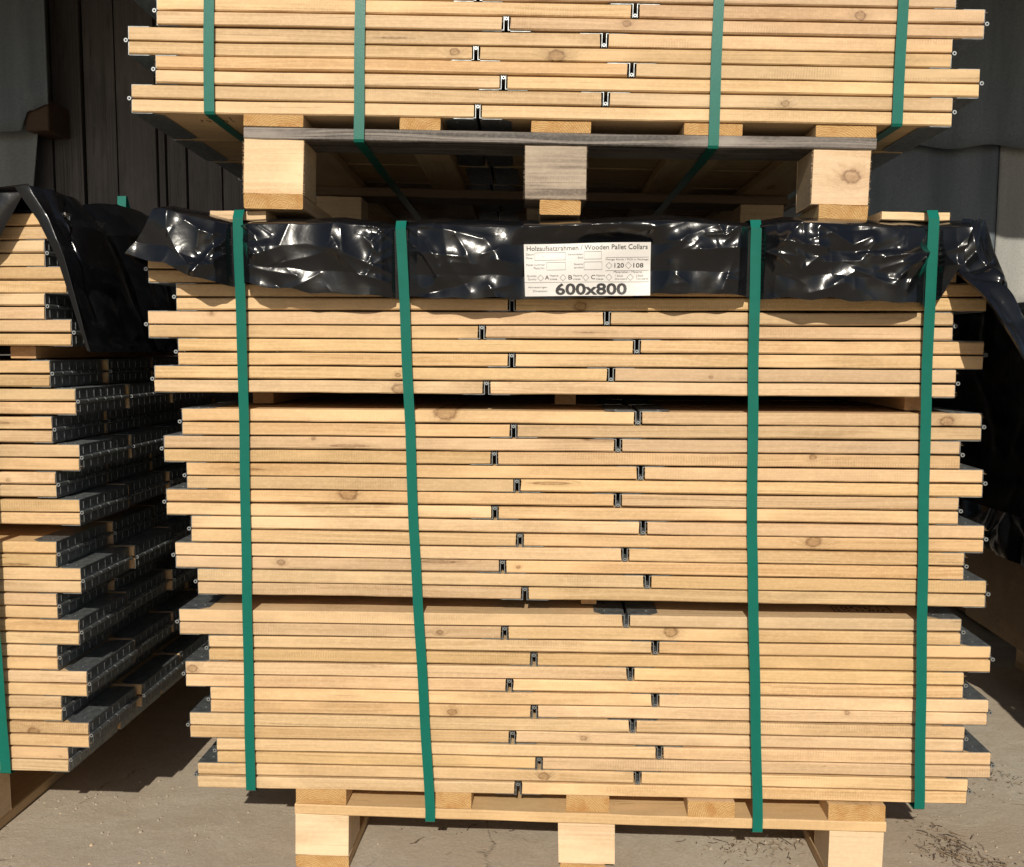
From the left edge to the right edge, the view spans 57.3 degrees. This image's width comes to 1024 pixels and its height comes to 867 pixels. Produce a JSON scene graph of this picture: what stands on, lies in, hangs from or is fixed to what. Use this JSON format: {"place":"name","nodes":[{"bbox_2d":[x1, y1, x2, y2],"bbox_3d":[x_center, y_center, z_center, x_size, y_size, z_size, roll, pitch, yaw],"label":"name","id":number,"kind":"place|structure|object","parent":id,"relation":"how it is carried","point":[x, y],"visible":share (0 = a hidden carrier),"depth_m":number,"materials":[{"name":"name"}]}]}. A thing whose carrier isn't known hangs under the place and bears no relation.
{"place":"outdoors","nodes":[
{"label":"outdoors","id":0,"kind":"place"},
{"bbox_2d":[0,606,1023,866],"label":"ground","id":1,"kind":"structure","parent":0,"point":[150,744],"depth_m":1.90,"materials":[{"name":"concrete"}]},
{"bbox_2d":[0,770,66,828],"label":"wooden pallet","id":2,"kind":"object","parent":1,"relation":"on","point":[20,790],"visible":0.02,"depth_m":2.00,"materials":[{"name":"brown wood"}]},
{"bbox_2d":[9,725,117,771],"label":"pallet collar","id":3,"kind":"object","parent":2,"relation":"on","point":[47,758],"visible":0.38,"depth_m":1.76,"materials":[{"name":"brown wood"}]},
{"bbox_2d":[7,686,139,747],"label":"pallet collar","id":4,"kind":"object","parent":3,"relation":"on","point":[92,722],"visible":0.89,"depth_m":1.76,"materials":[{"name":"brown wood"}]},
{"bbox_2d":[5,679,111,720],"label":"pallet collar","id":5,"kind":"object","parent":4,"relation":"on","point":[40,707],"visible":0.42,"depth_m":1.75,"materials":[{"name":"brown wood"}]},
{"bbox_2d":[3,640,137,696],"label":"pallet collar","id":6,"kind":"object","parent":5,"relation":"on","point":[90,672],"visible":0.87,"depth_m":1.75,"materials":[{"name":"brown wood"}]},
{"bbox_2d":[1,627,110,669],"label":"pallet collar","id":7,"kind":"object","parent":6,"relation":"on","point":[38,656],"visible":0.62,"depth_m":1.74,"materials":[{"name":"brown wood"}]},
{"bbox_2d":[0,593,130,644],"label":"pallet collar","id":8,"kind":"object","parent":7,"relation":"on","point":[87,622],"visible":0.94,"depth_m":1.74,"materials":[{"name":"brown wood"}]},
{"bbox_2d":[0,580,110,618],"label":"pallet collar","id":9,"kind":"object","parent":8,"relation":"on","point":[46,605],"visible":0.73,"depth_m":1.74,"materials":[{"name":"brown wood"}]},
{"bbox_2d":[0,546,132,593],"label":"pallet collar","id":10,"kind":"object","parent":9,"relation":"on","point":[83,574],"visible":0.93,"depth_m":1.73,"materials":[{"name":"brown wood"}]},
{"bbox_2d":[0,522,110,566],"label":"pallet collar","id":11,"kind":"object","parent":10,"relation":"on","point":[43,545],"visible":0.95,"depth_m":1.76,"materials":[{"name":"brown wood"}]},
{"bbox_2d":[118,692,160,728],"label":"pallet collar","id":12,"kind":"object","parent":2,"relation":"on","point":[130,717],"visible":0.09,"depth_m":2.02,"materials":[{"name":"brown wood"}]},
{"bbox_2d":[111,654,182,706],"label":"pallet collar","id":13,"kind":"object","parent":12,"relation":"on","point":[149,678],"visible":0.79,"depth_m":2.03,"materials":[{"name":"brown wood"}]},
{"bbox_2d":[112,647,153,682],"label":"pallet collar","id":14,"kind":"object","parent":13,"relation":"on","point":[144,656],"visible":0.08,"depth_m":2.06,"materials":[{"name":"brown wood"}]},
{"bbox_2d":[107,612,173,658],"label":"pallet collar","id":15,"kind":"object","parent":14,"relation":"on","point":[147,631],"visible":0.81,"depth_m":2.03,"materials":[{"name":"brown wood"}]},
{"bbox_2d":[108,600,152,636],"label":"pallet collar","id":16,"kind":"object","parent":15,"relation":"on","point":[136,614],"visible":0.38,"depth_m":2.04,"materials":[{"name":"brown wood"}]},
{"bbox_2d":[108,570,168,613],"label":"pallet collar","id":17,"kind":"object","parent":16,"relation":"on","point":[145,589],"visible":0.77,"depth_m":2.02,"materials":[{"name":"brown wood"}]},
{"bbox_2d":[108,558,157,590],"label":"pallet collar","id":18,"kind":"object","parent":17,"relation":"on","point":[130,575],"visible":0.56,"depth_m":2.00,"materials":[{"name":"brown wood"}]},
{"bbox_2d":[108,528,176,568],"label":"pallet collar","id":19,"kind":"object","parent":18,"relation":"on","point":[146,546],"visible":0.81,"depth_m":2.00,"materials":[{"name":"brown wood"}]},
{"bbox_2d":[92,506,156,544],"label":"pallet collar","id":20,"kind":"object","parent":19,"relation":"on","point":[129,522],"visible":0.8,"depth_m":2.00,"materials":[{"name":"brown wood"}]},
{"bbox_2d":[161,673,183,693],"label":"pallet collar","id":21,"kind":"object","parent":2,"relation":"on","point":[172,683],"visible":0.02,"depth_m":2.21,"materials":[{"name":"brown wood"}]},
{"bbox_2d":[153,633,208,673],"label":"pallet collar","id":22,"kind":"object","parent":21,"relation":"on","point":[185,647],"visible":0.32,"depth_m":2.21,"materials":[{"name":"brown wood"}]},
{"bbox_2d":[153,628,179,650],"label":"pallet collar","id":23,"kind":"object","parent":22,"relation":"on","point":[165,640],"visible":0.07,"depth_m":2.22,"materials":[{"name":"brown wood"}]},
{"bbox_2d":[150,590,198,631],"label":"pallet collar","id":24,"kind":"object","parent":23,"relation":"on","point":[173,605],"visible":0.16,"depth_m":2.19,"materials":[{"name":"brown wood"}]},
{"bbox_2d":[150,583,184,610],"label":"pallet collar","id":25,"kind":"object","parent":24,"relation":"on","point":[166,595],"visible":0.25,"depth_m":2.21,"materials":[{"name":"brown wood"}]},
{"bbox_2d":[155,554,197,589],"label":"pallet collar","id":26,"kind":"object","parent":25,"relation":"on","point":[177,577],"visible":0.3,"depth_m":2.17,"materials":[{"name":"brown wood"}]},
{"bbox_2d":[0,0,999,354],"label":"shed","id":27,"kind":"structure","parent":1,"relation":"on","point":[98,142],"depth_m":3.72,"materials":[{"name":"grey wood"}]},
{"bbox_2d":[0,122,37,186],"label":"fibre cement sheet","id":28,"kind":"object","parent":27,"relation":"attached to","point":[18,152],"visible":0.43,"depth_m":3.65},
{"bbox_2d":[0,0,48,131],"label":"fibre cement sheet","id":29,"kind":"object","parent":27,"relation":"attached to","point":[23,74],"visible":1,"depth_m":3.55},
{"bbox_2d":[795,145,998,248],"bbox_3d":[1.415,-0.763,3.559,0.812,0.780,0.016,0,5,3],"label":"fibre cement sheet","id":30,"kind":"object","parent":27,"relation":"attached to","point":[959,184],"visible":0.14,"depth_m":3.53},
{"bbox_2d":[920,0,1023,148],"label":"fibre cement sheet","id":31,"kind":"object","parent":27,"relation":"attached to","point":[993,114],"visible":0.3,"depth_m":3.44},
{"bbox_2d":[995,146,1023,302],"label":"fibre cement sheet","id":32,"kind":"object","parent":27,"relation":"attached to","point":[1009,242],"visible":0.65,"depth_m":3.53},
{"bbox_2d":[295,787,885,866],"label":"wooden pallet","id":33,"kind":"object","parent":1,"relation":"on","point":[331,824],"visible":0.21,"depth_m":1.72,"materials":[{"name":"brown wood"}]},
{"bbox_2d":[194,740,971,803],"bbox_3d":[0.119,0.629,1.806,1.417,0.050,0.200,0,6,3],"label":"pallet collar","id":34,"kind":"object","parent":33,"relation":"on","point":[211,771],"visible":0.43,"depth_m":1.71,"materials":[{"name":"brown wood"}]},
{"bbox_2d":[213,729,994,778],"bbox_3d":[0.157,0.582,1.799,1.417,0.053,0.201,0,6,3],"label":"pallet collar","id":35,"kind":"object","parent":34,"relation":"on","point":[972,759],"visible":0.5,"depth_m":1.70,"materials":[{"name":"brown wood"}]},
{"bbox_2d":[186,692,967,751],"bbox_3d":[0.109,0.532,1.797,1.417,0.050,0.200,0,6,3],"label":"pallet collar","id":36,"kind":"object","parent":35,"relation":"on","point":[204,721],"visible":0.42,"depth_m":1.70,"materials":[{"name":"brown wood"}]},
{"bbox_2d":[206,680,991,725],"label":"pallet collar","id":37,"kind":"object","parent":36,"relation":"on","point":[970,708],"visible":0.45,"depth_m":1.70,"materials":[{"name":"brown wood"}]},
{"bbox_2d":[182,641,967,698],"bbox_3d":[0.103,0.435,1.787,1.417,0.051,0.200,0,6,3],"label":"pallet collar","id":38,"kind":"object","parent":37,"relation":"on","point":[201,669],"visible":0.4,"depth_m":1.69,"materials":[{"name":"brown wood"}]},
{"bbox_2d":[205,626,994,672],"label":"pallet collar","id":39,"kind":"object","parent":38,"relation":"on","point":[971,652],"visible":0.56,"depth_m":1.69,"materials":[{"name":"brown wood"}]},
{"bbox_2d":[175,589,965,645],"bbox_3d":[0.095,0.338,1.779,1.417,0.050,0.199,0,6,3],"label":"pallet collar","id":40,"kind":"object","parent":39,"relation":"on","point":[367,616],"visible":0.81,"depth_m":1.70,"materials":[{"name":"brown wood"}]},
{"bbox_2d":[194,564,989,607],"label":"pallet collar","id":41,"kind":"object","parent":40,"relation":"on","point":[968,590],"visible":0.65,"depth_m":1.67,"materials":[{"name":"brown wood"}]},
{"bbox_2d":[171,534,968,579],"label":"pallet collar","id":42,"kind":"object","parent":41,"relation":"on","point":[519,558],"visible":0.69,"depth_m":1.67,"materials":[{"name":"brown wood"}]},
{"bbox_2d":[187,511,987,552],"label":"pallet collar","id":43,"kind":"object","parent":42,"relation":"on","point":[965,535],"visible":0.63,"depth_m":1.66,"materials":[{"name":"brown wood"}]},
{"bbox_2d":[162,482,962,524],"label":"pallet collar","id":44,"kind":"object","parent":43,"relation":"on","point":[181,499],"visible":0.73,"depth_m":1.66,"materials":[{"name":"brown wood"}]},
{"bbox_2d":[183,460,987,497],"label":"pallet collar","id":45,"kind":"object","parent":44,"relation":"on","point":[963,480],"visible":0.84,"depth_m":1.65,"materials":[{"name":"brown wood"}]},
{"bbox_2d":[160,432,964,468],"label":"pallet collar","id":46,"kind":"object","parent":45,"relation":"on","point":[772,452],"visible":0.84,"depth_m":1.65,"materials":[{"name":"brown wood"}]},
{"bbox_2d":[178,402,985,440],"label":"pallet collar","id":47,"kind":"object","parent":46,"relation":"on","point":[538,421],"visible":0.98,"depth_m":1.65,"materials":[{"name":"brown wood"}]},
{"bbox_2d":[150,365,959,397],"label":"pallet collar","id":48,"kind":"object","parent":47,"relation":"on","point":[730,381],"visible":0.92,"depth_m":1.64,"materials":[{"name":"brown wood"}]},
{"bbox_2d":[174,338,987,369],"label":"pallet collar","id":49,"kind":"object","parent":48,"relation":"on","point":[964,355],"visible":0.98,"depth_m":1.64,"materials":[{"name":"brown wood"}]},
{"bbox_2d":[144,311,957,341],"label":"pallet collar","id":50,"kind":"object","parent":49,"relation":"on","point":[887,327],"visible":0.93,"depth_m":1.63,"materials":[{"name":"brown wood"}]},
{"bbox_2d":[172,283,985,314],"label":"pallet collar","id":51,"kind":"object","parent":50,"relation":"on","point":[960,298],"visible":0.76,"depth_m":1.63,"materials":[{"name":"brown wood"}]},
{"bbox_2d":[144,261,955,286],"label":"pallet collar","id":52,"kind":"object","parent":51,"relation":"on","point":[162,273],"visible":0.13,"depth_m":1.66,"materials":[{"name":"brown wood"}]},
{"bbox_2d":[125,206,1023,517],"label":"black tarp","id":53,"kind":"object","parent":52,"relation":"on","point":[847,260],"visible":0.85,"depth_m":1.58,"materials":[{"name":"plastic"}]},
{"bbox_2d":[233,210,257,790],"bbox_3d":[-0.444,0.082,2.285,0.025,1.060,1.242,0,5,3],"label":"packing strap","id":54,"kind":"object","parent":53,"relation":"on","point":[241,330],"visible":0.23,"depth_m":1.69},
{"bbox_2d":[395,221,435,821],"bbox_3d":[-0.136,0.119,2.271,0.063,1.090,1.242,0,5,3],"label":"packing strap","id":55,"kind":"object","parent":53,"relation":"on","point":[404,303],"visible":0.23,"depth_m":1.67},
{"bbox_2d":[242,114,876,223],"bbox_3d":[0.088,-0.501,2.205,1.086,0.160,1.202,1,4,1],"label":"wooden pallet","id":56,"kind":"object","parent":53,"relation":"on","point":[294,165],"visible":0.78,"depth_m":1.62,"materials":[{"name":"brown wood"}]},
{"bbox_2d":[354,0,422,220],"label":"packing strap","id":57,"kind":"object","parent":56,"relation":"attached to","point":[359,68],"visible":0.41,"depth_m":1.60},
{"bbox_2d":[214,158,760,188],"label":"pallet collar","id":58,"kind":"object","parent":56,"relation":"on","point":[616,177],"visible":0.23,"depth_m":2.08,"materials":[{"name":"brown wood"}]},
{"bbox_2d":[238,177,795,204],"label":"pallet collar","id":59,"kind":"object","parent":56,"relation":"on","point":[706,191],"visible":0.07,"depth_m":2.23,"materials":[{"name":"brown wood"}]},
{"bbox_2d":[174,139,902,170],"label":"pallet collar","id":60,"kind":"object","parent":56,"relation":"on","point":[217,150],"visible":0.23,"depth_m":1.93,"materials":[{"name":"brown wood"}]},
{"bbox_2d":[127,84,956,151],"bbox_3d":[0.047,-0.566,1.697,1.417,0.053,0.199,1,4,1],"label":"pallet collar","id":61,"kind":"object","parent":56,"relation":"on","point":[174,111],"visible":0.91,"depth_m":1.60,"materials":[{"name":"brown wood"}]},
{"bbox_2d":[151,55,983,111],"bbox_3d":[0.091,-0.614,1.691,1.417,0.052,0.200,1,4,1],"label":"pallet collar","id":62,"kind":"object","parent":61,"relation":"on","point":[960,87],"visible":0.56,"depth_m":1.59,"materials":[{"name":"brown wood"}]},
{"bbox_2d":[124,26,956,75],"bbox_3d":[0.044,-0.665,1.691,1.417,0.050,0.199,1,4,1],"label":"pallet collar","id":63,"kind":"object","parent":62,"relation":"on","point":[147,45],"visible":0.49,"depth_m":1.59,"materials":[{"name":"brown wood"}]},
{"bbox_2d":[152,0,988,61],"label":"pallet collar","id":64,"kind":"object","parent":63,"relation":"on","point":[963,29],"visible":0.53,"depth_m":1.59,"materials":[{"name":"brown wood"}]},
{"bbox_2d":[134,0,957,20],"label":"pallet collar","id":65,"kind":"object","parent":64,"relation":"on","point":[147,6],"visible":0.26,"depth_m":1.58,"materials":[{"name":"brown wood"}]},
{"bbox_2d":[390,206,705,220],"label":"pallet collar","id":66,"kind":"object","parent":56,"relation":"on","point":[405,215],"visible":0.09,"depth_m":2.66,"materials":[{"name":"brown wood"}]},
{"bbox_2d":[203,0,316,195],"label":"packing strap","id":67,"kind":"object","parent":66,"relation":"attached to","point":[208,48],"visible":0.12,"depth_m":1.60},
{"bbox_2d":[315,203,800,216],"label":"pallet collar","id":68,"kind":"object","parent":56,"relation":"on","point":[789,211],"visible":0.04,"depth_m":2.54,"materials":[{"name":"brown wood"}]},
{"bbox_2d":[653,0,723,214],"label":"packing strap","id":69,"kind":"object","parent":56,"relation":"attached to","point":[715,83],"visible":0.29,"depth_m":1.59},
{"bbox_2d":[787,0,908,199],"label":"packing strap","id":70,"kind":"object","parent":56,"relation":"attached to","point":[899,64],"visible":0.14,"depth_m":1.58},
{"bbox_2d":[524,242,650,295],"bbox_3d":[0.126,-0.276,1.578,0.213,0.090,0.010,0,5,3],"label":"paper label","id":71,"kind":"object","parent":53,"relation":"attached to","point":[602,269],"visible":1,"depth_m":1.58,"materials":[{"name":"white"}]},
{"bbox_2d":[908,210,939,808],"bbox_3d":[0.747,0.093,2.218,0.045,1.050,1.242,0,5,3],"label":"packing strap","id":72,"kind":"object","parent":53,"relation":"attached to","point":[924,466],"visible":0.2,"depth_m":1.62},
{"bbox_2d":[746,220,762,832],"bbox_3d":[0.460,0.124,2.237,0.054,1.089,1.242,0,5,3],"label":"packing strap","id":73,"kind":"object","parent":33,"relation":"attached to","point":[752,456],"visible":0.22,"depth_m":1.64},
{"bbox_2d":[414,762,1023,866],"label":"straw litter","id":74,"kind":"object","parent":1,"relation":"on","point":[961,858],"visible":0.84,"depth_m":1.82,"materials":[{"name":"brown"}]},
{"bbox_2d":[1015,649,1023,671],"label":"wooden pallet","id":75,"kind":"object","parent":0,"point":[1019,662],"visible":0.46,"depth_m":2.85,"materials":[{"name":"brown wood"}]},
{"bbox_2d":[965,505,1023,652],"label":"wrapped load","id":76,"kind":"object","parent":75,"relation":"on","point":[1001,614],"visible":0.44,"depth_m":2.63},
{"bbox_2d":[958,302,1023,567],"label":"black tarp","id":77,"kind":"object","parent":76,"relation":"on","point":[1004,533],"visible":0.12,"depth_m":2.56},
{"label":"pallet collar","id":78,"kind":"object","parent":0,"visible":0},
{"bbox_2d":[828,396,920,409],"bbox_3d":[0.744,-0.104,2.222,0.034,0.027,1.138,0,5,3],"label":"spacer lath","id":79,"kind":"object","parent":78,"relation":"on","point":[907,403],"visible":0.22,"depth_m":1.72,"materials":[{"name":"brown wood"}]},
{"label":"pallet collar","id":80,"kind":"object","parent":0,"visible":0},
{"bbox_2d":[10,346,177,357],"bbox_3d":[-0.866,-0.201,2.298,0.049,0.023,1.153,0,5,3],"label":"spacer lath","id":81,"kind":"object","parent":80,"relation":"on","point":[48,351],"visible":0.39,"depth_m":1.83,"materials":[{"name":"brown wood"}]},
{"bbox_3d":[-2.043,-0.212,2.372,0.051,0.023,1.138,0,5,3],"label":"spacer lath","id":82,"kind":"object","parent":80,"relation":"on","visible":0},
{"bbox_2d":[0,319,85,346],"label":"pallet collar","id":83,"kind":"object","parent":82,"relation":"on","point":[58,332],"visible":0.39,"depth_m":1.69,"materials":[{"name":"brown wood"}]},
{"bbox_2d":[0,293,76,319],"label":"pallet collar","id":84,"kind":"object","parent":83,"relation":"on","point":[34,306],"visible":0.6,"depth_m":1.68,"materials":[{"name":"brown wood"}]},
{"bbox_2d":[0,266,68,295],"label":"pallet collar","id":85,"kind":"object","parent":84,"relation":"on","point":[21,280],"visible":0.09,"depth_m":1.68,"materials":[{"name":"brown wood"}]},
{"bbox_2d":[0,240,58,266],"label":"pallet collar","id":86,"kind":"object","parent":85,"relation":"on","point":[31,253],"visible":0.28,"depth_m":1.68,"materials":[{"name":"brown wood"}]},
{"bbox_2d":[0,212,107,240],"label":"pallet collar","id":87,"kind":"object","parent":86,"relation":"on","point":[22,226],"visible":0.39,"depth_m":1.67,"materials":[{"name":"brown wood"}]},
{"bbox_2d":[0,183,219,351],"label":"black tarp","id":88,"kind":"object","parent":87,"relation":"on","point":[115,296],"visible":0.37,"depth_m":1.73,"materials":[{"name":"plastic"}]},
{"bbox_2d":[0,196,129,773],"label":"packing strap","id":89,"kind":"object","parent":88,"relation":"on","point":[5,765],"visible":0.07,"depth_m":1.75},
{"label":"pallet collar","id":90,"kind":"object","parent":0,"visible":0},
{"bbox_3d":[-0.864,0.122,2.379,0.049,0.028,1.048,0,5,3],"label":"spacer lath","id":91,"kind":"object","parent":90,"relation":"on","visible":0},
{"bbox_2d":[0,485,131,525],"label":"pallet collar","id":92,"kind":"object","parent":91,"relation":"on","point":[82,507],"visible":0.93,"depth_m":1.72,"materials":[{"name":"brown wood"}]},
{"bbox_2d":[0,464,110,497],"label":"pallet collar","id":93,"kind":"object","parent":92,"relation":"on","point":[39,483],"visible":0.84,"depth_m":1.72,"materials":[{"name":"brown wood"}]},
{"bbox_2d":[0,435,131,470],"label":"pallet collar","id":94,"kind":"object","parent":93,"relation":"on","point":[83,453],"visible":0.97,"depth_m":1.71,"materials":[{"name":"brown wood"}]},
{"bbox_2d":[0,412,107,442],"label":"pallet collar","id":95,"kind":"object","parent":94,"relation":"on","point":[43,428],"visible":0.91,"depth_m":1.71,"materials":[{"name":"brown wood"}]},
{"bbox_2d":[0,384,128,414],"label":"pallet collar","id":96,"kind":"object","parent":95,"relation":"on","point":[76,400],"visible":0.98,"depth_m":1.70,"materials":[{"name":"brown wood"}]},
{"bbox_2d":[0,359,105,386],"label":"pallet collar","id":97,"kind":"object","parent":96,"relation":"on","point":[44,373],"visible":1,"depth_m":1.71,"materials":[{"name":"brown wood"}]},
{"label":"pallet collar","id":98,"kind":"object","parent":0,"visible":0},
{"bbox_3d":[-2.044,0.116,2.401,0.051,0.028,1.138,0,5,3],"label":"spacer lath","id":99,"kind":"object","parent":98,"relation":"on","visible":0},
{"bbox_2d":[103,472,168,505],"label":"pallet collar","id":100,"kind":"object","parent":99,"relation":"on","point":[143,486],"visible":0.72,"depth_m":2.00,"materials":[{"name":"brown wood"}]},
{"bbox_2d":[107,454,152,481],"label":"pallet collar","id":101,"kind":"object","parent":100,"relation":"on","point":[128,467],"visible":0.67,"depth_m":2.00,"materials":[{"name":"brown wood"}]},
{"bbox_2d":[100,427,170,457],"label":"pallet collar","id":102,"kind":"object","parent":101,"relation":"on","point":[145,440],"visible":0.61,"depth_m":1.97,"materials":[{"name":"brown wood"}]},
{"bbox_2d":[104,406,151,432],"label":"pallet collar","id":103,"kind":"object","parent":102,"relation":"on","point":[126,419],"visible":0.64,"depth_m":1.98,"materials":[{"name":"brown wood"}]},
{"bbox_2d":[89,381,170,407],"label":"pallet collar","id":104,"kind":"object","parent":103,"relation":"on","point":[142,393],"visible":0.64,"depth_m":1.96,"materials":[{"name":"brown wood"}]},
{"bbox_2d":[0,358,153,382],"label":"pallet collar","id":105,"kind":"object","parent":104,"relation":"on","point":[119,370],"visible":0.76,"depth_m":1.96,"materials":[{"name":"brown wood"}]},
{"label":"pallet collar","id":106,"kind":"object","parent":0,"visible":0},
{"bbox_2d":[218,397,883,406],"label":"pallet collar","id":107,"kind":"object","parent":106,"relation":"on","point":[630,402],"visible":0.08,"depth_m":1.94,"materials":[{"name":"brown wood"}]},
{"label":"pallet collar","id":108,"kind":"object","parent":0,"visible":0},
{"bbox_2d":[305,394,850,401],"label":"pallet collar","id":109,"kind":"object","parent":108,"relation":"on","point":[619,397],"visible":0.07,"depth_m":2.12,"materials":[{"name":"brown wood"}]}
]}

